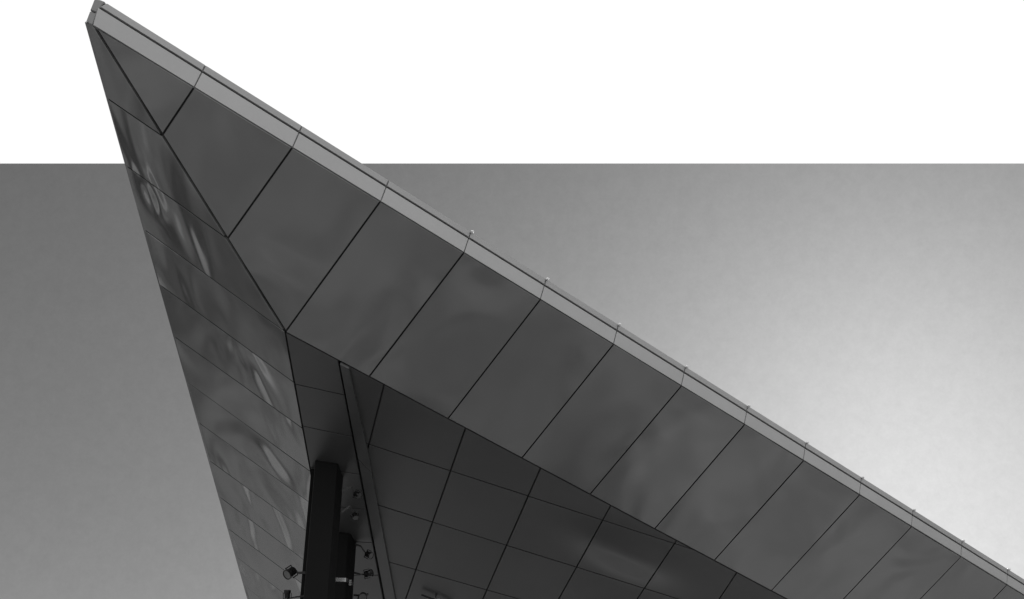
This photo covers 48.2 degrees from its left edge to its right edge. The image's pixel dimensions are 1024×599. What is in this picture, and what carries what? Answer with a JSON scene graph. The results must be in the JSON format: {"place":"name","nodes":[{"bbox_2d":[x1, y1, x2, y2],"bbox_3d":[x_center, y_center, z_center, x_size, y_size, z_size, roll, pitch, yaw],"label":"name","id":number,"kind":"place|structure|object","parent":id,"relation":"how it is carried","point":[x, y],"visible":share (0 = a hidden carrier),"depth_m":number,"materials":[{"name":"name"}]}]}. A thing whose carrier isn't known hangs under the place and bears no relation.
{"place":"outdoors","nodes":[
{"label":"outdoors","id":0,"kind":"place"},
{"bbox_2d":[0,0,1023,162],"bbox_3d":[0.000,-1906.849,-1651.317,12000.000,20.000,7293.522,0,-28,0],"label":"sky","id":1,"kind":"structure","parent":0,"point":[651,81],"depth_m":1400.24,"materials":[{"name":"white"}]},
{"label":"pavement","id":2,"kind":"structure","parent":0,"visible":0},
{"bbox_2d":[300,460,342,598],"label":"steel column","id":3,"kind":"structure","parent":2,"relation":"on","point":[318,581],"depth_m":18.21,"materials":[{"name":"black metal"}]},
{"bbox_2d":[283,590,303,598],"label":"spotlight","id":4,"kind":"object","parent":3,"relation":"attached to","point":[286,593],"visible":0.99,"depth_m":17.86,"materials":[{"name":"black metal"}]},
{"bbox_2d":[283,565,305,579],"bbox_3d":[-3.442,4.306,18.073,0.351,0.257,0.199,10,-30,-18],"label":"spotlight","id":5,"kind":"object","parent":3,"relation":"attached to","point":[290,572],"visible":1,"depth_m":18.02,"materials":[{"name":"black metal"}]},
{"bbox_2d":[341,505,358,520],"bbox_3d":[-2.620,3.453,18.504,0.303,0.255,0.136,0,-28,0],"label":"spotlight","id":6,"kind":"object","parent":3,"relation":"attached to","point":[354,516],"visible":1,"depth_m":18.48,"materials":[{"name":"black metal"}]},
{"bbox_2d":[342,486,362,498],"bbox_3d":[-2.607,3.160,18.682,0.338,0.221,0.134,-6,-29,11],"label":"spotlight","id":7,"kind":"object","parent":3,"relation":"attached to","point":[357,494],"visible":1,"depth_m":18.64,"materials":[{"name":"black metal"}]},
{"bbox_2d":[85,0,1023,598],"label":"building","id":8,"kind":"structure","parent":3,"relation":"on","point":[471,414],"depth_m":18.16,"materials":[{"name":"metal"}]},
{"bbox_2d":[421,594,436,598],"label":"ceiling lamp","id":9,"kind":"object","parent":8,"relation":"hanging from","point":[425,596],"visible":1,"depth_m":21.64,"materials":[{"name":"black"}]},
{"bbox_2d":[334,532,355,598],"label":"steel column","id":10,"kind":"structure","parent":2,"relation":"on","point":[344,582],"depth_m":20.06,"materials":[{"name":"grey metal"}]},
{"bbox_2d":[353,592,367,598],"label":"spotlight","id":11,"kind":"object","parent":10,"relation":"attached to","point":[362,595],"visible":1,"depth_m":19.92,"materials":[{"name":"black metal"}]},
{"bbox_2d":[354,569,373,578],"bbox_3d":[-2.617,4.846,20.192,0.331,0.172,0.142,-7,-29,12],"label":"spotlight","id":12,"kind":"object","parent":10,"relation":"attached to","point":[369,573],"visible":1,"depth_m":20.16,"materials":[{"name":"black metal"}]},
{"bbox_2d":[355,543,373,558],"bbox_3d":[-2.628,4.493,20.379,0.345,0.291,0.144,-7,-29,12],"label":"spotlight","id":13,"kind":"object","parent":10,"relation":"attached to","point":[369,555],"visible":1,"depth_m":20.33,"materials":[{"name":"black metal"}]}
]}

